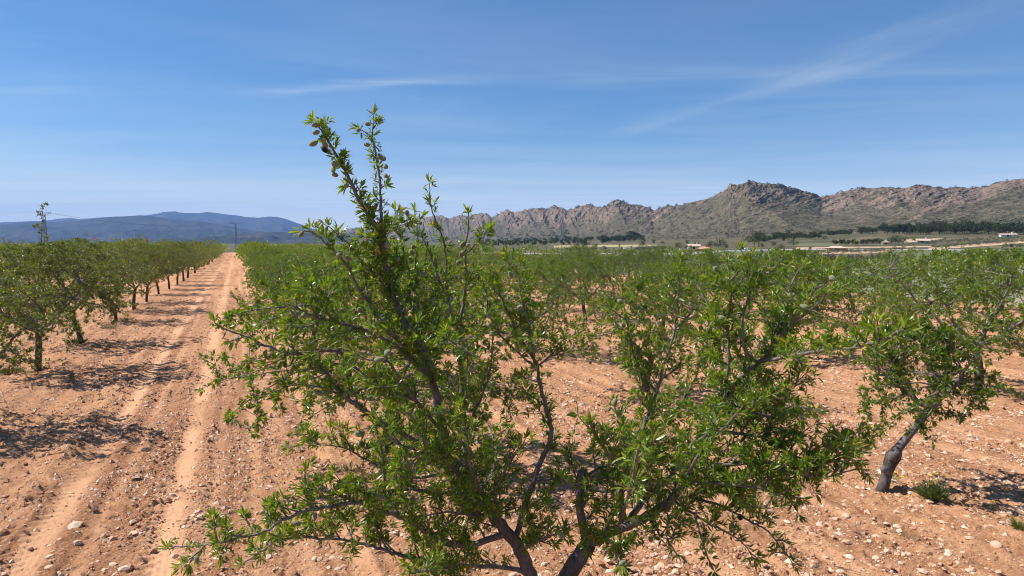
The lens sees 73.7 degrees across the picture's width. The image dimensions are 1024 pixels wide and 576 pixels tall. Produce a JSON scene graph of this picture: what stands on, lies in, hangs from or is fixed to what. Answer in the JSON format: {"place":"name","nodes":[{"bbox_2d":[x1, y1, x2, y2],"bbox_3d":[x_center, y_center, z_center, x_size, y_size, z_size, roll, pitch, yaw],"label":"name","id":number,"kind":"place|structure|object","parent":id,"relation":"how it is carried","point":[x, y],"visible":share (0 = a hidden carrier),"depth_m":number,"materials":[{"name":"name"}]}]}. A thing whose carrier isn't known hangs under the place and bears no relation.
{"place":"outdoors","nodes":[
{"label":"outdoors","id":0,"kind":"place"},
{"bbox_2d":[0,215,262,243],"bbox_3d":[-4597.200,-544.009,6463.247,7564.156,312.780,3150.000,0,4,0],"label":"hills","id":1,"kind":"structure","parent":0,"point":[102,229],"depth_m":6163.84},
{"bbox_2d":[0,211,320,232],"bbox_3d":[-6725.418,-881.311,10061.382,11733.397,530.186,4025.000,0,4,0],"label":"hills","id":2,"kind":"structure","parent":0,"point":[271,224],"depth_m":10024.57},
{"bbox_2d":[152,232,360,243],"bbox_3d":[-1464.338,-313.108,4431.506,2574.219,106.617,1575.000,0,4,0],"label":"hills","id":3,"kind":"structure","parent":0,"point":[282,237],"depth_m":4128.24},
{"bbox_2d":[0,230,1023,575],"bbox_3d":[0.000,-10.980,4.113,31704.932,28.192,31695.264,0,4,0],"label":"ground","id":4,"kind":"structure","parent":0,"point":[224,274],"depth_m":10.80,"materials":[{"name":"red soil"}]},
{"bbox_2d":[0,366,25,373],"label":"weed","id":5,"kind":"object","parent":4,"relation":"on","point":[18,369],"visible":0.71,"depth_m":17.06,"materials":[{"name":"green plant"}]},
{"bbox_2d":[0,246,36,288],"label":"almond tree","id":6,"kind":"object","parent":4,"relation":"on","point":[4,248],"visible":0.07,"depth_m":35.57,"materials":[{"name":"green plant"}]},
{"bbox_2d":[5,245,64,290],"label":"almond tree","id":7,"kind":"object","parent":4,"relation":"on","point":[30,246],"visible":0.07,"depth_m":40.84,"materials":[{"name":"green plant"}]},
{"bbox_2d":[0,267,85,372],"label":"almond tree","id":8,"kind":"object","parent":4,"relation":"on","point":[4,281],"visible":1,"depth_m":11.96,"materials":[{"name":"green plant"}]},
{"bbox_2d":[29,240,99,288],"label":"almond tree","id":9,"kind":"object","parent":4,"relation":"on","point":[74,243],"visible":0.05,"depth_m":46.41,"materials":[{"name":"green plant"}]},
{"bbox_2d":[0,202,138,371],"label":"almond tree","id":10,"kind":"object","parent":4,"relation":"on","point":[72,269],"visible":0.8,"depth_m":16.98,"materials":[{"name":"green plant"}]},
{"bbox_2d":[62,336,88,343],"bbox_3d":[-13.872,1.613,21.732,0.874,0.352,0.668,0,4,0],"label":"weed","id":11,"kind":"object","parent":4,"relation":"on","point":[78,338],"visible":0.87,"depth_m":21.70,"materials":[{"name":"green plant"}]},
{"bbox_2d":[68,521,82,529],"bbox_3d":[-5.076,2.762,7.957,0.148,0.083,0.167,-6,6,15],"label":"stone","id":12,"kind":"object","parent":4,"relation":"on","point":[75,524],"visible":0.93,"depth_m":7.93,"materials":[{"name":"stone"}]},
{"bbox_2d":[0,241,150,343],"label":"almond tree","id":13,"kind":"object","parent":4,"relation":"on","point":[64,275],"visible":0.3,"depth_m":22.02,"materials":[{"name":"green plant"}]},
{"bbox_2d":[59,237,99,276],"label":"almond tree","id":14,"kind":"object","parent":4,"relation":"on","point":[83,240],"visible":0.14,"depth_m":51.01,"materials":[{"name":"green plant"}]},
{"bbox_2d":[100,324,118,328],"bbox_3d":[-15.138,1.431,25.650,0.678,0.263,0.647,-3,5,-40],"label":"weed","id":15,"kind":"object","parent":4,"relation":"on","point":[111,327],"visible":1,"depth_m":25.64,"materials":[{"name":"green plant"}]},
{"bbox_2d":[63,253,157,320],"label":"almond tree","id":16,"kind":"object","parent":4,"relation":"on","point":[123,263],"visible":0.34,"depth_m":28.20,"materials":[{"name":"green plant"}]},
{"bbox_2d":[97,237,126,269],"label":"almond tree","id":17,"kind":"object","parent":4,"relation":"on","point":[106,246],"visible":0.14,"depth_m":61.98,"materials":[{"name":"green plant"}]},
{"bbox_2d":[98,239,133,255],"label":"almond tree","id":18,"kind":"object","parent":4,"relation":"on","point":[99,242],"visible":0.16,"depth_m":66.40,"materials":[{"name":"green plant"}]},
{"bbox_2d":[91,237,172,309],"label":"almond tree","id":19,"kind":"object","parent":4,"relation":"on","point":[143,250],"visible":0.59,"depth_m":32.78,"materials":[{"name":"green plant"}]},
{"bbox_2d":[119,246,182,301],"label":"almond tree","id":20,"kind":"object","parent":4,"relation":"on","point":[167,270],"visible":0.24,"depth_m":37.74,"materials":[{"name":"green plant"}]},
{"bbox_2d":[124,244,185,293],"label":"almond tree","id":21,"kind":"object","parent":4,"relation":"on","point":[175,263],"visible":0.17,"depth_m":43.61,"materials":[{"name":"green plant"}]},
{"bbox_2d":[148,248,196,288],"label":"almond tree","id":22,"kind":"object","parent":4,"relation":"on","point":[188,264],"visible":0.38,"depth_m":48.89,"materials":[{"name":"green plant"}]},
{"bbox_2d":[157,240,206,284],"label":"almond tree","id":23,"kind":"object","parent":4,"relation":"on","point":[179,244],"visible":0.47,"depth_m":53.56,"materials":[{"name":"green plant"}]},
{"bbox_2d":[0,241,369,255],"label":"distant orchard","id":24,"kind":"object","parent":4,"relation":"on","point":[225,245],"visible":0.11,"depth_m":175.81,"materials":[{"name":"green plant"}]},
{"bbox_2d":[174,239,198,280],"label":"almond tree","id":25,"kind":"object","parent":4,"relation":"on","point":[183,278],"visible":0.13,"depth_m":59.35,"materials":[{"name":"green plant"}]},
{"bbox_2d":[171,240,212,268],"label":"almond tree","id":26,"kind":"object","parent":4,"relation":"on","point":[199,256],"visible":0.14,"depth_m":70.62,"materials":[{"name":"green plant"}]},
{"bbox_2d":[177,241,209,277],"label":"almond tree","id":27,"kind":"object","parent":4,"relation":"on","point":[208,249],"visible":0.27,"depth_m":64.91,"materials":[{"name":"green plant"}]},
{"bbox_2d":[181,239,209,272],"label":"almond tree","id":28,"kind":"object","parent":4,"relation":"on","point":[207,246],"visible":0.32,"depth_m":75.41,"materials":[{"name":"green plant"}]},
{"bbox_2d":[188,237,215,265],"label":"almond tree","id":29,"kind":"object","parent":4,"relation":"on","point":[214,256],"visible":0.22,"depth_m":91.28,"materials":[{"name":"green plant"}]},
{"bbox_2d":[234,237,270,264],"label":"almond tree","id":30,"kind":"object","parent":4,"relation":"on","point":[245,244],"visible":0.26,"depth_m":73.72,"materials":[{"name":"green plant"}]},
{"bbox_2d":[240,241,277,263],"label":"almond tree","id":31,"kind":"object","parent":4,"relation":"on","point":[258,249],"visible":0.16,"depth_m":68.75,"materials":[{"name":"green plant"}]},
{"bbox_2d":[243,240,285,267],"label":"almond tree","id":32,"kind":"object","parent":4,"relation":"on","point":[261,246],"visible":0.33,"depth_m":63.70,"materials":[{"name":"green plant"}]},
{"bbox_2d":[243,246,289,284],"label":"almond tree","id":33,"kind":"object","parent":4,"relation":"on","point":[247,263],"visible":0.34,"depth_m":47.13,"materials":[{"name":"green plant"}]},
{"bbox_2d":[244,249,315,298],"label":"almond tree","id":34,"kind":"object","parent":4,"relation":"on","point":[255,267],"visible":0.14,"depth_m":31.90,"materials":[{"name":"green plant"}]},
{"bbox_2d":[249,252,316,294],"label":"almond tree","id":35,"kind":"object","parent":4,"relation":"on","point":[280,255],"visible":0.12,"depth_m":36.80,"materials":[{"name":"green plant"}]},
{"bbox_2d":[237,257,333,314],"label":"almond tree","id":36,"kind":"object","parent":4,"relation":"on","point":[257,286],"visible":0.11,"depth_m":26.03,"materials":[{"name":"green plant"}]},
{"bbox_2d":[221,251,381,341],"bbox_3d":[-6.375,0.392,21.263,5.257,3.114,3.802,-1,4,-21],"label":"almond tree","id":37,"kind":"object","parent":4,"relation":"on","point":[281,272],"visible":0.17,"depth_m":20.61,"materials":[{"name":"green plant"}]},
{"bbox_2d":[287,241,317,258],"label":"almond tree","id":38,"kind":"object","parent":4,"relation":"on","point":[299,244],"visible":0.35,"depth_m":94.75,"materials":[{"name":"green plant"}]},
{"bbox_2d":[290,245,323,261],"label":"almond tree","id":39,"kind":"object","parent":4,"relation":"on","point":[302,250],"visible":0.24,"depth_m":89.73,"materials":[{"name":"green plant"}]},
{"bbox_2d":[306,244,339,272],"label":"almond tree","id":40,"kind":"object","parent":4,"relation":"on","point":[320,249],"visible":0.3,"depth_m":67.57,"materials":[{"name":"green plant"}]},
{"bbox_2d":[321,250,370,274],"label":"almond tree","id":41,"kind":"object","parent":4,"relation":"on","point":[332,258],"visible":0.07,"depth_m":51.70,"materials":[{"name":"green plant"}]},
{"bbox_2d":[335,459,361,471],"bbox_3d":[-2.341,2.548,9.800,0.412,0.170,0.459,0,4,0],"label":"weed","id":42,"kind":"object","parent":4,"relation":"on","point":[345,465],"visible":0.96,"depth_m":9.79,"materials":[{"name":"green plant"}]},
{"bbox_2d":[264,251,454,378],"bbox_3d":[-3.836,0.698,16.066,4.774,3.186,3.980,3,5,38],"label":"almond tree","id":43,"kind":"object","parent":4,"relation":"on","point":[314,269],"visible":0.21,"depth_m":15.54,"materials":[{"name":"green plant"}]},
{"bbox_2d":[342,241,379,270],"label":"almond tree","id":44,"kind":"object","parent":4,"relation":"on","point":[353,257],"visible":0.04,"depth_m":46.12,"materials":[{"name":"green plant"}]},
{"bbox_2d":[194,254,555,453],"bbox_3d":[-1.958,1.080,10.114,5.038,3.220,4.020,0,4,-6],"label":"almond tree","id":45,"kind":"object","parent":4,"relation":"on","point":[274,395],"visible":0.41,"depth_m":9.54,"materials":[{"name":"green plant"}]},
{"bbox_2d":[417,249,444,266],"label":"almond tree","id":46,"kind":"object","parent":4,"relation":"on","point":[421,253],"visible":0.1,"depth_m":56.10,"materials":[{"name":"green plant"}]},
{"bbox_2d":[401,265,471,314],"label":"almond tree","id":47,"kind":"object","parent":4,"relation":"on","point":[438,274],"visible":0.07,"depth_m":30.68,"materials":[{"name":"green plant"}]},
{"bbox_2d":[419,248,463,273],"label":"almond tree","id":48,"kind":"object","parent":4,"relation":"on","point":[437,253],"visible":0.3,"depth_m":51.66,"materials":[{"name":"green plant"}]},
{"bbox_2d":[434,256,484,281],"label":"almond tree","id":49,"kind":"object","parent":4,"relation":"on","point":[470,260],"visible":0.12,"depth_m":46.89,"materials":[{"name":"green plant"}]},
{"bbox_2d":[420,264,499,324],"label":"almond tree","id":50,"kind":"object","parent":4,"relation":"on","point":[461,274],"visible":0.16,"depth_m":24.80,"materials":[{"name":"green plant"}]},
{"bbox_2d":[449,243,497,267],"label":"almond tree","id":51,"kind":"object","parent":4,"relation":"on","point":[477,252],"visible":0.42,"depth_m":64.93,"materials":[{"name":"green plant"}]},
{"bbox_2d":[472,250,500,265],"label":"almond tree","id":52,"kind":"object","parent":4,"relation":"on","point":[482,256],"visible":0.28,"depth_m":80.13,"materials":[{"name":"green plant"}]},
{"bbox_2d":[460,259,512,287],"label":"almond tree","id":53,"kind":"object","parent":4,"relation":"on","point":[489,262],"visible":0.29,"depth_m":41.83,"materials":[{"name":"green plant"}]},
{"bbox_2d":[475,253,516,267],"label":"almond tree","id":54,"kind":"object","parent":4,"relation":"on","point":[487,256],"visible":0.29,"depth_m":58.87,"materials":[{"name":"green plant"}]},
{"bbox_2d":[494,254,540,271],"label":"almond tree","id":55,"kind":"object","parent":4,"relation":"on","point":[527,256],"visible":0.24,"depth_m":54.09,"materials":[{"name":"green plant"}]},
{"bbox_2d":[491,257,552,293],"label":"almond tree","id":56,"kind":"object","parent":4,"relation":"on","point":[522,265],"visible":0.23,"depth_m":37.52,"materials":[{"name":"green plant"}]},
{"bbox_2d":[511,241,541,264],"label":"almond tree","id":57,"kind":"object","parent":4,"relation":"on","point":[529,246],"visible":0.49,"depth_m":69.96,"materials":[{"name":"green plant"}]},
{"bbox_2d":[465,249,593,345],"bbox_3d":[0.457,0.440,19.995,4.186,3.178,3.419,-4,5,-44],"label":"almond tree","id":58,"kind":"object","parent":4,"relation":"on","point":[536,270],"visible":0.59,"depth_m":19.87,"materials":[{"name":"green plant"}]},
{"bbox_2d":[155,103,922,575],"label":"almond tree","id":59,"kind":"object","parent":4,"relation":"on","point":[645,455],"visible":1,"depth_m":4.90,"materials":[{"name":"green plant"}]},
{"bbox_2d":[527,250,563,278],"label":"almond tree","id":60,"kind":"object","parent":4,"relation":"on","point":[545,256],"visible":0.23,"depth_m":48.77,"materials":[{"name":"green plant"}]},
{"bbox_2d":[537,247,569,262],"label":"almond tree","id":61,"kind":"object","parent":4,"relation":"on","point":[549,251],"visible":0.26,"depth_m":64.87,"materials":[{"name":"green plant"}]},
{"bbox_2d":[515,252,605,308],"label":"almond tree","id":62,"kind":"object","parent":4,"relation":"on","point":[552,263],"visible":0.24,"depth_m":32.45,"materials":[{"name":"green plant"}]},
{"bbox_2d":[532,252,628,320],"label":"almond tree","id":63,"kind":"object","parent":4,"relation":"on","point":[585,264],"visible":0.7,"depth_m":28.57,"materials":[{"name":"green plant"}]},
{"bbox_2d":[556,244,606,279],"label":"almond tree","id":64,"kind":"object","parent":4,"relation":"on","point":[578,249],"visible":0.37,"depth_m":59.05,"materials":[{"name":"green plant"}]},
{"bbox_2d":[558,247,623,288],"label":"almond tree","id":65,"kind":"object","parent":4,"relation":"on","point":[587,254],"visible":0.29,"depth_m":43.67,"materials":[{"name":"green plant"}]},
{"bbox_2d":[593,247,615,269],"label":"almond tree","id":66,"kind":"object","parent":4,"relation":"on","point":[599,251],"visible":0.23,"depth_m":69.04,"materials":[{"name":"green plant"}]},
{"bbox_2d":[592,253,631,282],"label":"almond tree","id":67,"kind":"object","parent":4,"relation":"on","point":[607,259],"visible":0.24,"depth_m":54.28,"materials":[{"name":"green plant"}]},
{"bbox_2d":[610,244,643,276],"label":"almond tree","id":68,"kind":"object","parent":4,"relation":"on","point":[624,251],"visible":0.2,"depth_m":63.83,"materials":[{"name":"green plant"}]},
{"bbox_2d":[597,246,664,299],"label":"almond tree","id":69,"kind":"object","parent":4,"relation":"on","point":[636,260],"visible":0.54,"depth_m":38.46,"materials":[{"name":"green plant"}]},
{"bbox_2d":[622,249,675,286],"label":"almond tree","id":70,"kind":"object","parent":4,"relation":"on","point":[660,253],"visible":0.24,"depth_m":48.66,"materials":[{"name":"green plant"}]},
{"bbox_2d":[631,242,684,278],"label":"almond tree","id":71,"kind":"object","parent":4,"relation":"on","point":[659,247],"visible":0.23,"depth_m":58.81,"materials":[{"name":"green plant"}]},
{"bbox_2d":[555,260,769,391],"bbox_3d":[3.013,0.908,14.306,4.338,2.979,3.150,4,5,44],"label":"almond tree","id":72,"kind":"object","parent":4,"relation":"on","point":[642,307],"visible":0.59,"depth_m":14.13,"materials":[{"name":"green plant"}]},
{"bbox_2d":[619,255,707,329],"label":"almond tree","id":73,"kind":"object","parent":4,"relation":"on","point":[660,265],"visible":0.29,"depth_m":24.25,"materials":[{"name":"green plant"}]},
{"bbox_2d":[687,242,700,248],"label":"farmhouse","id":74,"kind":"object","parent":4,"relation":"on","point":[696,245],"visible":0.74,"depth_m":298.60,"materials":[{"name":"tile"}]},
{"bbox_2d":[668,252,734,285],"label":"almond tree","id":75,"kind":"object","parent":4,"relation":"on","point":[723,262],"visible":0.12,"depth_m":43.44,"materials":[{"name":"green plant"}]},
{"bbox_2d":[667,242,761,307],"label":"almond tree","id":76,"kind":"object","parent":4,"relation":"on","point":[710,255],"visible":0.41,"depth_m":32.99,"materials":[{"name":"green plant"}]},
{"bbox_2d":[733,247,775,281],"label":"almond tree","id":77,"kind":"object","parent":4,"relation":"on","point":[754,258],"visible":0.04,"depth_m":48.59,"materials":[{"name":"green plant"}]},
{"bbox_2d":[745,230,766,244],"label":"pine tree","id":78,"kind":"object","parent":4,"relation":"on","point":[759,236],"visible":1,"depth_m":339.66,"materials":[{"name":"green plant"}]},
{"bbox_2d":[734,248,802,298],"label":"almond tree","id":79,"kind":"object","parent":4,"relation":"on","point":[764,265],"visible":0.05,"depth_m":38.17,"materials":[{"name":"green plant"}]},
{"bbox_2d":[734,256,837,314],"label":"almond tree","id":80,"kind":"object","parent":4,"relation":"on","point":[787,284],"visible":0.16,"depth_m":27.51,"materials":[{"name":"green plant"}]},
{"bbox_2d":[723,245,889,354],"bbox_3d":[7.829,0.459,19.061,4.079,3.295,5.112,-1,4,-16],"label":"almond tree","id":81,"kind":"object","parent":4,"relation":"on","point":[806,254],"visible":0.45,"depth_m":18.50,"materials":[{"name":"green plant"}]},
{"bbox_2d":[785,252,856,289],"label":"almond tree","id":82,"kind":"object","parent":4,"relation":"on","point":[825,266],"visible":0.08,"depth_m":42.69,"materials":[{"name":"green plant"}]},
{"bbox_2d":[825,244,847,250],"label":"farmhouse","id":83,"kind":"object","parent":4,"relation":"on","point":[838,247],"visible":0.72,"depth_m":250.20,"materials":[{"name":"tile"}]},
{"bbox_2d":[809,252,904,309],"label":"almond tree","id":84,"kind":"object","parent":4,"relation":"on","point":[863,270],"visible":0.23,"depth_m":32.62,"materials":[{"name":"green plant"}]},
{"bbox_2d":[868,469,898,479],"bbox_3d":[5.054,2.542,9.313,0.503,0.125,0.375,0,4,0],"label":"weed","id":85,"kind":"object","parent":4,"relation":"on","point":[875,473],"visible":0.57,"depth_m":9.28,"materials":[{"name":"green plant"}]},
{"bbox_2d":[889,224,899,232],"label":"pine tree","id":86,"kind":"object","parent":4,"relation":"on","point":[893,229],"visible":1,"depth_m":469.77,"materials":[{"name":"green plant"}]},
{"bbox_2d":[872,256,936,292],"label":"almond tree","id":87,"kind":"object","parent":4,"relation":"on","point":[896,272],"visible":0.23,"depth_m":37.49,"materials":[{"name":"green plant"}]},
{"bbox_2d":[842,238,993,325],"bbox_3d":[13.317,0.100,22.522,4.122,3.553,5.048,1,4,19],"label":"almond tree","id":88,"kind":"object","parent":4,"relation":"on","point":[887,256],"visible":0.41,"depth_m":22.48,"materials":[{"name":"green plant"}]},
{"bbox_2d":[923,224,937,234],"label":"pine tree","id":89,"kind":"object","parent":4,"relation":"on","point":[930,229],"visible":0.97,"depth_m":446.57,"materials":[{"name":"green plant"}]},
{"bbox_2d":[851,287,1016,492],"bbox_3d":[5.434,1.368,9.071,1.700,2.756,2.280,2,4,27],"label":"almond tree","id":90,"kind":"object","parent":4,"relation":"on","point":[946,387],"visible":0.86,"depth_m":8.76,"materials":[{"name":"green plant"}]},
{"bbox_2d":[910,471,958,500],"bbox_3d":[5.230,2.468,8.497,0.487,0.385,0.541,-3,5,-40],"label":"weed","id":91,"kind":"object","parent":4,"relation":"on","point":[932,492],"visible":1,"depth_m":8.45,"materials":[{"name":"green plant"}]},
{"bbox_2d":[869,236,1023,387],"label":"almond tree","id":92,"kind":"object","parent":4,"relation":"on","point":[1005,330],"visible":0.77,"depth_m":14.96,"materials":[{"name":"green plant"}]},
{"bbox_2d":[945,223,960,234],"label":"pine tree","id":93,"kind":"object","parent":4,"relation":"on","point":[952,227],"visible":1,"depth_m":436.14,"materials":[{"name":"green plant"}]},
{"bbox_2d":[951,222,965,232],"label":"pine tree","id":94,"kind":"object","parent":4,"relation":"on","point":[960,226],"visible":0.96,"depth_m":434.25,"materials":[{"name":"green plant"}]},
{"bbox_2d":[897,244,1023,321],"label":"almond tree","id":95,"kind":"object","parent":4,"relation":"on","point":[988,268],"visible":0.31,"depth_m":27.41,"materials":[{"name":"green plant"}]},
{"bbox_2d":[977,220,994,233],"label":"pine tree","id":96,"kind":"object","parent":4,"relation":"on","point":[984,223],"visible":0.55,"depth_m":438.14,"materials":[{"name":"green plant"}]},
{"bbox_2d":[984,224,994,234],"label":"pine tree","id":97,"kind":"object","parent":4,"relation":"on","point":[987,227],"visible":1,"depth_m":414.37,"materials":[{"name":"green plant"}]},
{"bbox_2d":[962,243,1023,308],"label":"almond tree","id":98,"kind":"object","parent":4,"relation":"on","point":[1005,252],"visible":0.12,"depth_m":32.62,"materials":[{"name":"green plant"}]},
{"bbox_2d":[990,541,1002,547],"bbox_3d":[5.189,2.753,7.326,0.117,0.066,0.120,-4,1,-6],"label":"stone","id":99,"kind":"object","parent":4,"relation":"on","point":[996,544],"visible":0.96,"depth_m":7.30,"materials":[{"name":"stone"}]},
{"bbox_2d":[990,225,1006,232],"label":"pine tree","id":100,"kind":"object","parent":4,"relation":"on","point":[999,227],"visible":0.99,"depth_m":409.31,"materials":[{"name":"green plant"}]},
{"bbox_2d":[998,232,1017,236],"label":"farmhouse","id":101,"kind":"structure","parent":4,"relation":"on","point":[1011,234],"depth_m":377.48,"materials":[{"name":"tile"}]},
{"bbox_2d":[1000,222,1018,233],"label":"pine tree","id":102,"kind":"object","parent":4,"relation":"on","point":[1008,225],"visible":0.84,"depth_m":411.69,"materials":[{"name":"green plant"}]},
{"bbox_2d":[1006,515,1023,529],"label":"weed","id":103,"kind":"object","parent":4,"relation":"on","point":[1019,525],"visible":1,"depth_m":7.60,"materials":[{"name":"green plant"}]},
{"bbox_2d":[0,0,1023,230],"label":"sky","id":104,"kind":"structure","parent":0,"point":[109,108],"materials":[{"name":"blue"}]},
{"bbox_2d":[315,179,1023,243],"bbox_3d":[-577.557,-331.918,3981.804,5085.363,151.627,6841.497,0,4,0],"label":"mountain ridge","id":105,"kind":"structure","parent":0,"point":[729,212],"depth_m":1000.32,"materials":[{"name":"grey stone"}]},
{"bbox_2d":[322,179,1021,243],"bbox_3d":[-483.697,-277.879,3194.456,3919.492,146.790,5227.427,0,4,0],"label":"hillside scrub","id":106,"kind":"object","parent":105,"relation":"on","point":[751,184],"visible":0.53,"depth_m":1119.58,"materials":[{"name":"green plant"}]},
{"bbox_2d":[483,249,1004,253],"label":"road","id":107,"kind":"structure","parent":0,"point":[786,249],"depth_m":248.09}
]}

